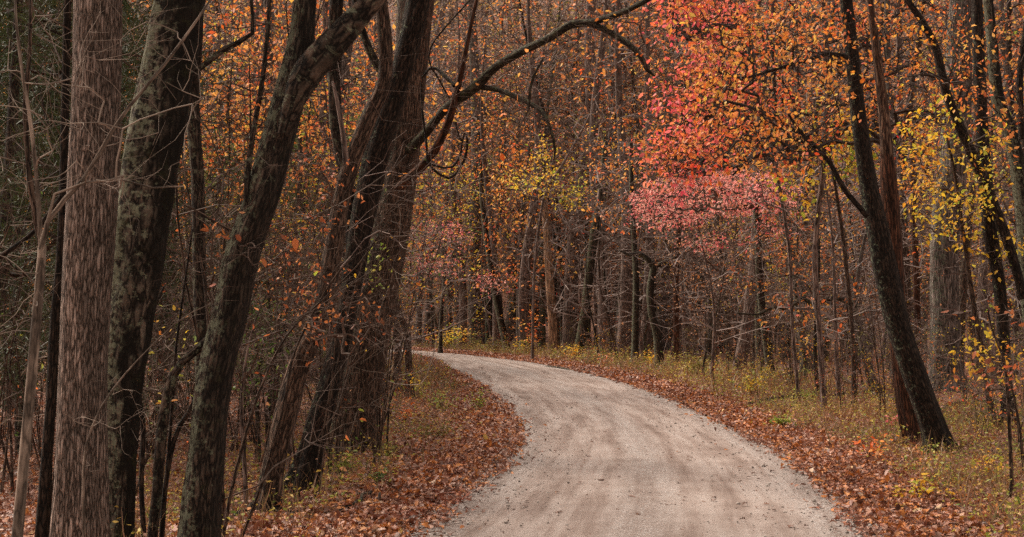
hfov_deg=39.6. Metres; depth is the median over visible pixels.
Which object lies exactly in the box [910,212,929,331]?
tree
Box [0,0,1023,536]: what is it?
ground
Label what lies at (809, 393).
leafy plant
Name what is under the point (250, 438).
sapling
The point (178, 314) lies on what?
sapling
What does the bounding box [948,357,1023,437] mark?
shrub
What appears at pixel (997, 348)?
shrub
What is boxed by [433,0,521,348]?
tree
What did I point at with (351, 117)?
tree
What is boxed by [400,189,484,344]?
tree
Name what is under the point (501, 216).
tree
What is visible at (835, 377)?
shrub
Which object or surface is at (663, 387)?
fallen leaves
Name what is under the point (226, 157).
tree
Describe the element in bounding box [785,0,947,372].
tree
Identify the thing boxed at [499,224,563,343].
tree
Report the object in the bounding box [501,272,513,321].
tree
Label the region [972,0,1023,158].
tree
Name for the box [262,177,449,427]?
sapling
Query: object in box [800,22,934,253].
tree
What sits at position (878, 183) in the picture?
tree
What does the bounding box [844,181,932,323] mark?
tree
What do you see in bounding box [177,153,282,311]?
tree
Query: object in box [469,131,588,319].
tree
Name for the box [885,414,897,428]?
leafy plant
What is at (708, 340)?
bare tree
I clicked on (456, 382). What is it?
leafy plant
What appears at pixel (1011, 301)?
bare tree
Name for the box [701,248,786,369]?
sapling
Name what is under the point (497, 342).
shrub
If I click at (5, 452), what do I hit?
sapling
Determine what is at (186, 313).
sapling
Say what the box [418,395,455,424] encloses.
shrub
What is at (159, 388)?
sapling
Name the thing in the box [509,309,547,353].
leafy plant
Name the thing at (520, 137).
tree
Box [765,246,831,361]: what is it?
bare tree
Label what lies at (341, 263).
tree
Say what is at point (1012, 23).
tree
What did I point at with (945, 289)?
tree
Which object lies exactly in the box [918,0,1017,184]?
tree
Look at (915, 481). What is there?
leafy plant
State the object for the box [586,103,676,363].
tree
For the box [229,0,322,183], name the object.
tree
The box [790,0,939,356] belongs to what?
tree
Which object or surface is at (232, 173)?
tree
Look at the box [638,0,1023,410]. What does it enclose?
tree
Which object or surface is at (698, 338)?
shrub
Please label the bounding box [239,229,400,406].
sapling
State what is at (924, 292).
sapling
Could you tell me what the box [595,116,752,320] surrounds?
tree
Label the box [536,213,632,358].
bare tree
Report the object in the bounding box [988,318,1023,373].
shrub
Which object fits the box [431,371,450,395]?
shrub
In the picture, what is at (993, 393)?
shrub
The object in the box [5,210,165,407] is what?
sapling
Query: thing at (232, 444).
sapling
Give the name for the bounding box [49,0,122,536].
tree
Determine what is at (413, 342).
sapling
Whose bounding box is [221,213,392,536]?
sapling
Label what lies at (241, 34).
tree
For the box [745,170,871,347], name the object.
tree
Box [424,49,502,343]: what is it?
tree
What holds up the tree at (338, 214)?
on the ground at (302, 408)
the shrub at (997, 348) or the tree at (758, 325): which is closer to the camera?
the shrub at (997, 348)
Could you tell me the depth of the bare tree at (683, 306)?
63.31 m
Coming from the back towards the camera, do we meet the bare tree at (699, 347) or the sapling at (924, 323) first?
the bare tree at (699, 347)
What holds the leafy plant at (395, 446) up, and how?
on the ground at (302, 408)
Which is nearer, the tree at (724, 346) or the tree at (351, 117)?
the tree at (351, 117)
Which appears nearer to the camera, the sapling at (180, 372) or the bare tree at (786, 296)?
the sapling at (180, 372)
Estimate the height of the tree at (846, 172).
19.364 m
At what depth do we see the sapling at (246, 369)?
26.97 m
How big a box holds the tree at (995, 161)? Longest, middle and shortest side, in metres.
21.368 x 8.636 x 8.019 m
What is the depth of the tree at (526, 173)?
84.69 m
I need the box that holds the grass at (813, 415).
[121,339,1023,536]
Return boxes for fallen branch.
[546,365,602,371]
[946,400,1023,406]
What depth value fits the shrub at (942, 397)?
24.95 m
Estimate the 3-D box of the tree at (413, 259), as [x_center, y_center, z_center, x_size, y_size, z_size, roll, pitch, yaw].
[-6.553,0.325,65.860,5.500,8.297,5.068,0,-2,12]
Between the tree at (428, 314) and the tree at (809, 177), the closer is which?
the tree at (809, 177)
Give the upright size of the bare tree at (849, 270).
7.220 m
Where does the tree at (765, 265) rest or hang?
on the ground at (302, 408)
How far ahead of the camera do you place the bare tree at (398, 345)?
27.72 m
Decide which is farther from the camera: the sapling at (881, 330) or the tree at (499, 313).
the tree at (499, 313)
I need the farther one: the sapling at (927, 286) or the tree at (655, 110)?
the tree at (655, 110)
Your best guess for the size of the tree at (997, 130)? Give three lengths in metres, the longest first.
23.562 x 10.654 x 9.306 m
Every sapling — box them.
[0,0,221,536]
[0,0,527,534]
[0,14,146,494]
[0,91,69,484]
[0,136,58,449]
[0,140,154,508]
[0,222,52,439]
[0,273,54,503]
[1,186,53,392]
[3,243,50,456]
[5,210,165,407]
[6,256,52,426]
[10,0,364,440]
[11,249,51,399]
[14,31,304,458]
[15,62,282,467]
[17,77,247,450]
[19,293,189,499]
[26,118,261,390]
[35,182,317,492]
[64,303,212,536]
[123,150,233,431]
[136,268,286,499]
[137,322,183,469]
[139,286,197,536]
[140,297,193,452]
[142,130,290,451]
[143,157,290,444]
[143,197,270,424]
[143,235,257,472]
[144,102,318,453]
[145,206,279,507]
[147,39,425,469]
[147,132,296,421]
[147,229,208,536]
[150,286,182,424]
[151,176,340,450]
[152,182,236,433]
[153,196,232,430]
[154,249,298,476]
[156,207,253,424]
[157,81,421,436]
[161,150,319,446]
[164,77,480,472]
[165,176,347,460]
[178,25,468,501]
[179,5,454,461]
[180,85,319,397]
[189,236,295,442]
[210,247,289,422]
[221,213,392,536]
[227,104,471,399]
[231,304,274,411]
[231,305,272,424]
[232,286,299,505]
[232,300,292,461]
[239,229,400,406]
[240,237,384,536]
[258,71,513,447]
[260,215,433,382]
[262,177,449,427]
[263,254,351,476]
[266,144,522,465]
[268,299,333,426]
[280,54,517,410]
[280,244,428,375]
[285,273,411,394]
[365,239,391,454]
[381,215,459,407]
[382,304,403,405]
[692,215,805,378]
[694,280,753,377]
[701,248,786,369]
[706,227,807,375]
[744,238,842,373]
[761,264,820,382]
[782,227,884,378]
[787,291,847,374]
[799,295,856,395]
[801,171,967,417]
[806,245,881,393]
[831,273,884,382]
[839,282,883,373]
[855,288,939,395]
[882,279,929,370]
[903,203,1017,351]
[908,218,970,367]
[912,247,1014,356]
[923,239,1019,379]
[941,291,1023,502]
[948,323,1023,475]
[979,268,1023,347]
[981,258,1023,362]
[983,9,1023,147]
[994,283,1023,401]
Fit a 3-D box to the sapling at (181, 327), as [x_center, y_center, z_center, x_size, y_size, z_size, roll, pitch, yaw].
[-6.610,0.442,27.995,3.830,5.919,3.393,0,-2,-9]
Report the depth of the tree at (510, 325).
109.99 m
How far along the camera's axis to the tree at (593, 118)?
75.31 m
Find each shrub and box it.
[33,351,58,441]
[382,367,413,416]
[388,366,412,400]
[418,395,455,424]
[425,355,443,380]
[427,380,451,404]
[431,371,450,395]
[434,357,455,385]
[456,317,490,343]
[489,332,508,349]
[558,323,572,348]
[562,311,587,345]
[574,334,605,364]
[584,330,621,357]
[592,316,631,354]
[607,327,639,359]
[672,328,712,359]
[679,335,701,358]
[680,326,712,360]
[688,322,722,352]
[712,314,750,361]
[713,346,748,385]
[741,354,784,398]
[756,333,791,367]
[758,317,825,390]
[761,338,805,386]
[806,334,870,409]
[825,331,882,380]
[825,348,857,385]
[843,342,892,399]
[844,313,946,402]
[856,357,891,396]
[861,330,927,389]
[862,309,971,383]
[865,370,896,413]
[869,310,939,387]
[881,311,954,391]
[922,349,952,392]
[929,313,995,403]
[934,378,953,414]
[943,315,1023,452]
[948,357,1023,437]
[955,365,992,398]
[958,328,1023,428]
[962,341,998,387]
[965,361,997,396]
[983,346,1023,397]
[986,338,1021,386]
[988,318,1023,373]
[989,327,1023,407]
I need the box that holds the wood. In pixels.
[0,0,1023,340]
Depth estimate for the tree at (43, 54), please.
65.34 m
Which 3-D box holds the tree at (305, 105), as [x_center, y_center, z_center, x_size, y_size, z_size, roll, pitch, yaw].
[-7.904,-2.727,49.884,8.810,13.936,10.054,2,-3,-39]
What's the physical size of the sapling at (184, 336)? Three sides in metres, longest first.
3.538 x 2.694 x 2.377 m
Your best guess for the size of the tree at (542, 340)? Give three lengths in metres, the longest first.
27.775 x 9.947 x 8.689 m
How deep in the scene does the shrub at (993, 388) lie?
23.50 m
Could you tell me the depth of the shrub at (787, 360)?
39.27 m
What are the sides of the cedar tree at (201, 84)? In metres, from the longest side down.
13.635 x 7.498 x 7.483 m
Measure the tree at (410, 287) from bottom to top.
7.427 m
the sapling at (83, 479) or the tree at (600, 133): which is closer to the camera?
the sapling at (83, 479)
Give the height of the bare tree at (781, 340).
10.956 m
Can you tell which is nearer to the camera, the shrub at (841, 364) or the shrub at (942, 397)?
the shrub at (942, 397)
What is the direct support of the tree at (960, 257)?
on the ground at (302, 408)
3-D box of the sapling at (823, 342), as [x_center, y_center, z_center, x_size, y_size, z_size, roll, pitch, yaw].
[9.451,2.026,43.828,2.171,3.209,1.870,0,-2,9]
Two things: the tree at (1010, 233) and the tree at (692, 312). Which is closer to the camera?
the tree at (1010, 233)
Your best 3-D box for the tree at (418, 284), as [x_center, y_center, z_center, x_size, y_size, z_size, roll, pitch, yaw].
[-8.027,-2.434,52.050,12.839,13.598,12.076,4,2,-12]
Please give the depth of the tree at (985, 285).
45.79 m
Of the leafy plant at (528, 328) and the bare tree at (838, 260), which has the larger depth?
the leafy plant at (528, 328)
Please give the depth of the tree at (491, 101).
113.36 m
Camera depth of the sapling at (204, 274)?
12.57 m
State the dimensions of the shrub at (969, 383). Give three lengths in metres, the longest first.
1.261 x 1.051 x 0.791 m
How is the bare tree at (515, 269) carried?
on the ground at (302, 408)
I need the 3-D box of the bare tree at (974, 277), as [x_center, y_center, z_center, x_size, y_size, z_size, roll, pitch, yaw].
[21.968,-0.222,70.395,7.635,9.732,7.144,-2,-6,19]
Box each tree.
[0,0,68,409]
[0,0,71,536]
[0,0,188,450]
[0,0,221,411]
[0,0,225,455]
[0,0,237,413]
[0,0,298,420]
[3,1,132,325]
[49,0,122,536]
[61,4,231,148]
[107,0,254,536]
[121,2,327,286]
[123,7,255,381]
[125,17,314,376]
[127,0,261,377]
[139,10,238,356]
[144,0,291,168]
[147,0,385,536]
[162,167,178,420]
[164,126,332,364]
[176,0,310,259]
[176,2,371,353]
[176,116,274,315]
[177,99,334,352]
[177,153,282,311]
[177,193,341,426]
[178,40,345,380]
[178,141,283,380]
[179,0,507,362]
[179,17,479,288]
[180,68,315,194]
[183,110,313,227]
[185,50,240,163]
[187,30,206,382]
[200,0,322,129]
[201,0,293,123]
[201,0,321,383]
[203,0,318,120]
[203,2,392,372]
[204,0,280,153]
[204,0,328,150]
[205,0,453,356]
[205,0,476,327]
[207,0,314,145]
[209,13,375,386]
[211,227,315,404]
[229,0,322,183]
[229,80,449,345]
[237,0,409,512]
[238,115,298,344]
[245,0,322,123]
[248,15,519,357]
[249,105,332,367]
[255,155,342,342]
[258,0,369,384]
[261,197,321,378]
[270,211,470,380]
[278,87,433,303]
[282,0,430,493]
[288,182,411,330]
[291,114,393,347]
[293,0,509,138]
[300,178,439,308]
[302,56,477,313]
[303,59,434,361]
[321,3,443,174]
[326,0,684,452]
[349,0,494,345]
[350,86,465,344]
[357,170,427,290]
[367,2,497,345]
[376,24,494,337]
[385,149,445,367]
[393,256,414,390]
[395,244,432,397]
[398,186,442,298]
[399,201,433,301]
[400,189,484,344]
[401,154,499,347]
[402,268,433,334]
[402,277,438,329]
[403,140,517,343]
[406,215,516,352]
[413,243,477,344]
[417,0,522,342]
[417,92,547,347]
[420,150,532,348]
[421,1,503,328]
[423,280,454,330]
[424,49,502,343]
[425,1,533,311]
[426,0,520,347]
[426,2,517,219]
[426,23,528,343]
[427,13,527,261]
[430,20,542,351]
[430,127,567,312]
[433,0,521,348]
[442,0,575,334]
[448,0,556,344]
[449,152,616,328]
[450,0,628,343]
[453,99,620,318]
[455,195,579,320]
[458,0,632,352]
[469,35,565,340]
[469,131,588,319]
[470,0,583,348]
[470,50,582,221]
[471,49,671,351]
[472,1,608,350]
[478,84,728,358]
[478,163,511,350]
[480,0,583,274]
[480,151,583,311]
[483,10,582,343]
[485,213,563,325]
[487,77,663,353]
[488,157,617,329]
[494,3,622,243]
[496,0,697,353]
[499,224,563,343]
[500,13,574,341]
[500,114,597,358]
[501,0,639,339]
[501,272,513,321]
[503,136,627,302]
[505,12,628,344]
[508,86,657,332]
[510,117,669,315]
[511,0,604,246]
[511,0,633,351]
[512,0,631,338]
[515,0,713,355]
[523,22,608,346]
[524,92,711,359]
[527,0,674,306]
[534,13,626,222]
[534,137,671,354]
[535,0,672,340]
[536,158,610,325]
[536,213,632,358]
[538,45,727,338]
[540,14,608,217]
[541,197,561,353]
[552,114,703,316]
[553,45,659,265]
[553,211,612,321]
[554,0,689,333]
[555,1,684,248]
[562,0,691,322]
[562,31,690,270]
[562,51,752,306]
[567,2,689,329]
[567,76,817,356]
[571,111,650,358]
[572,158,700,355]
[575,7,679,162]
[581,0,708,358]
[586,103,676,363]
[592,236,672,335]
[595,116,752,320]
[598,0,758,355]
[599,2,699,348]
[600,4,680,146]
[601,0,720,337]
[601,0,857,371]
[602,135,821,381]
[604,0,709,350]
[606,190,713,346]
[607,203,680,331]
[608,0,714,339]
[614,145,816,359]
[617,0,807,400]
[618,146,849,342]
[619,115,825,363]
[619,223,686,366]
[620,0,786,361]
[621,1,734,352]
[623,161,809,377]
[625,0,815,359]
[630,175,768,334]
[634,124,772,307]
[636,0,963,454]
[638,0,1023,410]
[638,104,732,362]
[639,175,792,326]
[641,1,753,348]
[649,202,795,377]
[651,22,769,334]
[653,0,783,351]
[655,163,747,307]
[655,171,769,352]
[657,171,764,353]
[660,210,808,360]
[663,184,792,359]
[668,186,776,320]
[669,226,743,345]
[672,195,774,370]
[679,1,775,326]
[680,120,834,366]
[687,112,838,321]
[695,210,787,350]
[698,168,802,365]
[701,0,839,372]
[701,184,857,359]
[704,0,841,364]
[706,6,819,346]
[709,79,921,394]
[713,34,818,348]
[714,21,968,398]
[714,178,921,360]
[720,24,815,237]
[720,173,874,378]
[721,205,792,331]
[727,78,1006,370]
[730,168,830,353]
[737,228,879,392]
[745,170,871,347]
[749,0,869,357]
[752,1,907,347]
[763,0,870,313]
[764,152,939,385]
[765,150,927,367]
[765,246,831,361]
[766,102,899,403]
[766,154,909,361]
[768,1,903,349]
[768,194,849,331]
[768,240,861,340]
[774,0,909,363]
[776,194,929,336]
[778,75,1022,343]
[783,206,907,374]
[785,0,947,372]
[789,224,888,368]
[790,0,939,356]
[796,0,920,352]
[796,0,921,258]
[798,0,1003,367]
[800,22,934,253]
[801,186,928,362]
[803,0,940,354]
[806,7,894,314]
[807,197,872,332]
[813,168,931,326]
[818,20,908,345]
[818,97,858,292]
[822,0,945,368]
[829,234,911,347]
[833,29,939,217]
[836,181,976,330]
[840,0,948,321]
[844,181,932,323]
[851,121,939,356]
[854,229,974,350]
[856,2,1005,162]
[858,223,928,342]
[861,0,1020,220]
[864,181,975,356]
[866,0,921,445]
[871,44,939,338]
[874,15,1023,390]
[877,0,1023,428]
[878,121,1022,372]
[892,1,988,346]
[896,94,1023,424]
[898,62,1023,383]
[902,169,1023,377]
[903,1,1020,204]
[904,0,1023,377]
[906,124,1014,366]
[908,132,1023,334]
[909,187,1011,329]
[909,194,1014,368]
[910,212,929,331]
[913,0,1023,373]
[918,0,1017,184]
[919,6,1012,295]
[919,170,1013,339]
[921,3,1019,348]
[924,0,1023,350]
[925,249,1015,356]
[926,0,1023,219]
[926,95,1021,330]
[928,0,973,391]
[935,1,1023,280]
[940,0,1022,345]
[941,0,1022,175]
[959,159,1015,339]
[959,183,975,362]
[960,159,1023,356]
[960,240,1012,327]
[964,176,1023,338]
[969,0,1023,326]
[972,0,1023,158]
[972,20,1022,230]
[988,245,1022,332]
[994,0,1023,93]
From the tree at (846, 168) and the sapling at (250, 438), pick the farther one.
the tree at (846, 168)
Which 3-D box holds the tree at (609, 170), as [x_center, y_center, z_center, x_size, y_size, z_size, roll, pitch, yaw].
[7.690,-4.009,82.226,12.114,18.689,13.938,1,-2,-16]
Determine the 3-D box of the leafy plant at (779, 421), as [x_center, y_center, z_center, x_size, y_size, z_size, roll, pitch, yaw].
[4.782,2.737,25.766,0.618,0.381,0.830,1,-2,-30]
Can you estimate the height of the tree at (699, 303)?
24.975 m
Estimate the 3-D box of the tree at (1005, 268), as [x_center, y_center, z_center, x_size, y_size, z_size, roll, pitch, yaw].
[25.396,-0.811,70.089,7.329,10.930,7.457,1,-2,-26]
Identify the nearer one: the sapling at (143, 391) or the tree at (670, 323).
the sapling at (143, 391)
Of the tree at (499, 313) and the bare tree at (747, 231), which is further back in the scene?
the tree at (499, 313)
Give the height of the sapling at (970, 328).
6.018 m
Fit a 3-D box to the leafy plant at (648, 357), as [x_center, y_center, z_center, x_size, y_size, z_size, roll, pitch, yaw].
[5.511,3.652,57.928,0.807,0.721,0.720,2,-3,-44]
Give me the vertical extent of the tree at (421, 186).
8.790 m
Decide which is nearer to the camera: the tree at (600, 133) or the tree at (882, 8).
the tree at (882, 8)
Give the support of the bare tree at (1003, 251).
on the ground at (302, 408)
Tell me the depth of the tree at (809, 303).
37.88 m
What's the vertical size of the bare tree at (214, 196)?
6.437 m
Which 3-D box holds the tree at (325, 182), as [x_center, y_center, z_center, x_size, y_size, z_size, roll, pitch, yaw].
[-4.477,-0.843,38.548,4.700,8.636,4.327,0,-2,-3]
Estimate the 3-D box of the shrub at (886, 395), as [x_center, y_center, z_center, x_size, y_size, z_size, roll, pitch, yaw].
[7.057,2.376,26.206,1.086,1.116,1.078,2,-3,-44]
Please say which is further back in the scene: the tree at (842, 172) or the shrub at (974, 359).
the tree at (842, 172)
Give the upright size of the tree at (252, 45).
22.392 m
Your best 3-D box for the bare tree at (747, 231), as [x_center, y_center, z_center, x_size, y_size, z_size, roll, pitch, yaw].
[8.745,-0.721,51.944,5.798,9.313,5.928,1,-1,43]
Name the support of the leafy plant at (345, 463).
on the ground at (302, 408)
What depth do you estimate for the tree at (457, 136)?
103.03 m
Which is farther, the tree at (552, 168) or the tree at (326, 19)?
the tree at (552, 168)
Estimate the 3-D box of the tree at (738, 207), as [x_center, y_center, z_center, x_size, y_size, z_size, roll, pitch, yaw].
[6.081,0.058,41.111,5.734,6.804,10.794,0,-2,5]
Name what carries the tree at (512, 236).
on the ground at (302, 408)
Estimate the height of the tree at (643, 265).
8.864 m
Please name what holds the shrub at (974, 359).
on the ground at (302, 408)
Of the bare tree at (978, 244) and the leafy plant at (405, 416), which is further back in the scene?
the bare tree at (978, 244)
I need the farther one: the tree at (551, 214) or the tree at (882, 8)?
the tree at (551, 214)
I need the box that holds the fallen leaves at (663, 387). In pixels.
[0,345,1023,435]
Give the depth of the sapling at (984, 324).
45.05 m
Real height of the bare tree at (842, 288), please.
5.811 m
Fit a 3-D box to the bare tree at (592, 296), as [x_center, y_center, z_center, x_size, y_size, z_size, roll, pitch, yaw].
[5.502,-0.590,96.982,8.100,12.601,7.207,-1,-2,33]
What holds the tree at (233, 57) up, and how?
on the ground at (302, 408)
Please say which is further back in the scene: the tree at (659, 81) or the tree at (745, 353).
the tree at (659, 81)
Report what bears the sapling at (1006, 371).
on the ground at (302, 408)
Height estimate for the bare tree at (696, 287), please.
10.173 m
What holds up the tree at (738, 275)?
on the ground at (302, 408)
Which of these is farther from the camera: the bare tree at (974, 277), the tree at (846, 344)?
the tree at (846, 344)
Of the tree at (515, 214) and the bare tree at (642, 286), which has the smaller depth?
the bare tree at (642, 286)
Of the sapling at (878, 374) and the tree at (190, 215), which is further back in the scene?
the tree at (190, 215)
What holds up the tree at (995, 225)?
on the ground at (302, 408)
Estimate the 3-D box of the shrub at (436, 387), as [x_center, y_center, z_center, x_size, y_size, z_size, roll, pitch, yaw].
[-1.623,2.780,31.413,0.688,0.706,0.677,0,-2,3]
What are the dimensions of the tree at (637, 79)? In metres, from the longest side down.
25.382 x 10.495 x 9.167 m
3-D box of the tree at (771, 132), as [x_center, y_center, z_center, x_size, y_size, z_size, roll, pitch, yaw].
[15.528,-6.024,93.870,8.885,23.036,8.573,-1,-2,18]
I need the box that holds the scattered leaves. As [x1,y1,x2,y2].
[408,360,875,536]
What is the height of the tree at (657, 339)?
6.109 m
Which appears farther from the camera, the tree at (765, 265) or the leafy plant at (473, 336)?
the leafy plant at (473, 336)
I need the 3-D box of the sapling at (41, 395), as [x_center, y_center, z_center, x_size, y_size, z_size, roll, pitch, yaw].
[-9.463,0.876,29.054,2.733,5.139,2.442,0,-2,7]
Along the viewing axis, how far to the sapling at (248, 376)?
25.96 m
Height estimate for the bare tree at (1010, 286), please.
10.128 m
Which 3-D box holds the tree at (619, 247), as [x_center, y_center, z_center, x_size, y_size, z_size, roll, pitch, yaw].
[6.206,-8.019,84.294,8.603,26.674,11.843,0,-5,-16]
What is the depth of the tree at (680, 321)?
75.60 m
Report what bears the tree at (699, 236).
on the ground at (302, 408)
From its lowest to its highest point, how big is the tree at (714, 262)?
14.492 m
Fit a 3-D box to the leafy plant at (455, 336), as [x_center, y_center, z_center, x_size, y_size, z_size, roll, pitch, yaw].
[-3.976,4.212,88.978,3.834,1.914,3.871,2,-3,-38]
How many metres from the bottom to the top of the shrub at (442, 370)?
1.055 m
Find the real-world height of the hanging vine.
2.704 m
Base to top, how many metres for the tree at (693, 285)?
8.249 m
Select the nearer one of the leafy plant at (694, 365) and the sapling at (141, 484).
the sapling at (141, 484)
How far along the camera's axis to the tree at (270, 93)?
36.18 m
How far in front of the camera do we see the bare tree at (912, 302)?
53.72 m
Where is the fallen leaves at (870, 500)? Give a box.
[0,384,1023,536]
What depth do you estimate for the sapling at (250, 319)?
21.20 m
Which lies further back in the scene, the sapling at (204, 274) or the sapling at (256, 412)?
the sapling at (256, 412)
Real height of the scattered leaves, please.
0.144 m
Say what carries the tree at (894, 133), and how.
on the ground at (302, 408)
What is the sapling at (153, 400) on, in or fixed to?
on the ground at (302, 408)
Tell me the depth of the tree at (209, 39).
33.75 m
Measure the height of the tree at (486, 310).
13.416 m
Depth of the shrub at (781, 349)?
53.48 m
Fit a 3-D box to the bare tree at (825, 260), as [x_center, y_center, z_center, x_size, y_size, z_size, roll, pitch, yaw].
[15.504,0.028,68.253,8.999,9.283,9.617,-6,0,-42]
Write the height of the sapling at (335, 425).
5.554 m
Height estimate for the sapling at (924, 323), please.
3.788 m
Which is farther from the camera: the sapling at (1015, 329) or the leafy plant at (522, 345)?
the leafy plant at (522, 345)
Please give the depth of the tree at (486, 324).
104.74 m
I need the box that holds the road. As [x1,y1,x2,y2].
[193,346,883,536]
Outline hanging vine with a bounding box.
[420,0,470,179]
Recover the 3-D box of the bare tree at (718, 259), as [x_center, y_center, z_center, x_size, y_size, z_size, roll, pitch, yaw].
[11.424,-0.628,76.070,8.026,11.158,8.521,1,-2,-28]
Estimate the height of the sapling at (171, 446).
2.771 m
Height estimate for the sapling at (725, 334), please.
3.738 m
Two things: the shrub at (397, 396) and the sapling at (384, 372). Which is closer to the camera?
the shrub at (397, 396)
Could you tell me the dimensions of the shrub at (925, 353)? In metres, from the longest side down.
2.465 x 1.968 x 1.483 m
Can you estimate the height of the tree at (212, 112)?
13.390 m
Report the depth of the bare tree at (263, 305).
31.51 m
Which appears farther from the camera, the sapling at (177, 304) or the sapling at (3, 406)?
the sapling at (177, 304)
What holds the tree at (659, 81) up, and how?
on the ground at (302, 408)
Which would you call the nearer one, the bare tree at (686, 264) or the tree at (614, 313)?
the bare tree at (686, 264)
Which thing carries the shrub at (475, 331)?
on the ground at (302, 408)
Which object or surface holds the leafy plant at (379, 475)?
on the ground at (302, 408)
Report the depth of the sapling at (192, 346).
15.32 m
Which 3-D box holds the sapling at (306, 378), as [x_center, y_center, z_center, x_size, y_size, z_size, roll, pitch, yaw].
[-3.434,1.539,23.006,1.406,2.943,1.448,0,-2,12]
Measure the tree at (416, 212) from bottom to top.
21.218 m
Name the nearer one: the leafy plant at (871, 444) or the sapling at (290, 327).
the leafy plant at (871, 444)
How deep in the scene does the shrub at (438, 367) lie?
43.63 m
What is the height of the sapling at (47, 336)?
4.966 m
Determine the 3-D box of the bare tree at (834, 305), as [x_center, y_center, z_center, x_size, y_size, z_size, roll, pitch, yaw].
[7.820,-1.381,33.883,5.729,9.606,5.765,-1,-2,21]
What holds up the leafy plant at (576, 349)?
on the ground at (302, 408)
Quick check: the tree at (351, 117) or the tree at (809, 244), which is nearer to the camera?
the tree at (351, 117)
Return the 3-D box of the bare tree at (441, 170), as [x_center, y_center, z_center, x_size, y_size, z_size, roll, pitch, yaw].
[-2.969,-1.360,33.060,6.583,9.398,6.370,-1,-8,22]
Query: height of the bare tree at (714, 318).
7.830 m
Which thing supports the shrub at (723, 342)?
on the ground at (302, 408)
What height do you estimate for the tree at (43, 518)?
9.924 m
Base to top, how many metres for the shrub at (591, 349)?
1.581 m
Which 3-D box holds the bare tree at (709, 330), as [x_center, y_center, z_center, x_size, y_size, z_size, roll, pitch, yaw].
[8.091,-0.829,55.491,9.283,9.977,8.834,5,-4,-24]
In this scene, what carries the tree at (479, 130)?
on the ground at (302, 408)
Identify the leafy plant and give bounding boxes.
[166,500,177,517]
[327,448,357,472]
[371,469,388,484]
[373,441,401,456]
[392,397,414,421]
[399,419,456,439]
[407,374,429,397]
[426,389,465,410]
[427,321,472,348]
[434,375,477,388]
[456,329,486,344]
[464,387,489,407]
[482,333,507,350]
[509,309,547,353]
[513,337,529,351]
[554,345,582,357]
[578,347,606,361]
[594,353,615,363]
[635,349,653,364]
[686,355,709,373]
[728,374,764,393]
[756,410,792,425]
[787,386,819,401]
[852,433,898,457]
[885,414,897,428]
[890,473,965,497]
[961,401,993,424]
[972,448,1006,472]
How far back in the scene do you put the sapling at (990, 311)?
41.49 m
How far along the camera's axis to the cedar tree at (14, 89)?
19.43 m
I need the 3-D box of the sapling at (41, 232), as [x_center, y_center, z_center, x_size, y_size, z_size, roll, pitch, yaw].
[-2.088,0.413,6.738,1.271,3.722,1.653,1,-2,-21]
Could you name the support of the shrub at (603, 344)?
on the ground at (302, 408)
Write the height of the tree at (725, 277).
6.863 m
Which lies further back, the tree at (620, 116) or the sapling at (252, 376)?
the tree at (620, 116)
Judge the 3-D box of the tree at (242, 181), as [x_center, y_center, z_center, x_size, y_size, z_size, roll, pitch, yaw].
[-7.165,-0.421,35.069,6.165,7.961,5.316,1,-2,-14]
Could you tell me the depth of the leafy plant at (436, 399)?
30.16 m
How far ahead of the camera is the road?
17.95 m
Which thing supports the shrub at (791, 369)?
on the ground at (302, 408)
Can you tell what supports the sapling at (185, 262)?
on the ground at (302, 408)
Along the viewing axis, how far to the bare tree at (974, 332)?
37.20 m
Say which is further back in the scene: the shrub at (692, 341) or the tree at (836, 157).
the tree at (836, 157)
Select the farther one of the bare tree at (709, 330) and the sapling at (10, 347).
the bare tree at (709, 330)
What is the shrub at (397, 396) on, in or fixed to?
on the ground at (302, 408)
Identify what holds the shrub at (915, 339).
on the ground at (302, 408)
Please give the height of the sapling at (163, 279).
6.661 m
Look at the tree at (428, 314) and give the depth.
102.27 m
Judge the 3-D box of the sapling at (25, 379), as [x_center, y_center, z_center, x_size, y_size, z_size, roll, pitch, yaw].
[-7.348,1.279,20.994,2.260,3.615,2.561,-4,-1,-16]
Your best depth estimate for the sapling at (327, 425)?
15.52 m
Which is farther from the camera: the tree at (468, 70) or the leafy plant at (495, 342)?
the tree at (468, 70)
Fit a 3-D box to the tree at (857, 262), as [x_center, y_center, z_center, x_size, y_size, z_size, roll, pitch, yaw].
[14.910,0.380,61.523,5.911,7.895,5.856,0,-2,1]
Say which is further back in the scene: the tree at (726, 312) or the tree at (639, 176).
the tree at (639, 176)
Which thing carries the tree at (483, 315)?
on the ground at (302, 408)
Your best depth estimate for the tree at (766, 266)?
74.05 m
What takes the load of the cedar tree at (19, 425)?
on the ground at (302, 408)
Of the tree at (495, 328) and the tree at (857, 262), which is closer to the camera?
the tree at (857, 262)
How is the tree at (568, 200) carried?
on the ground at (302, 408)
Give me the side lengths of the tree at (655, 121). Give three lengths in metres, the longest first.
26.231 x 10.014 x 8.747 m

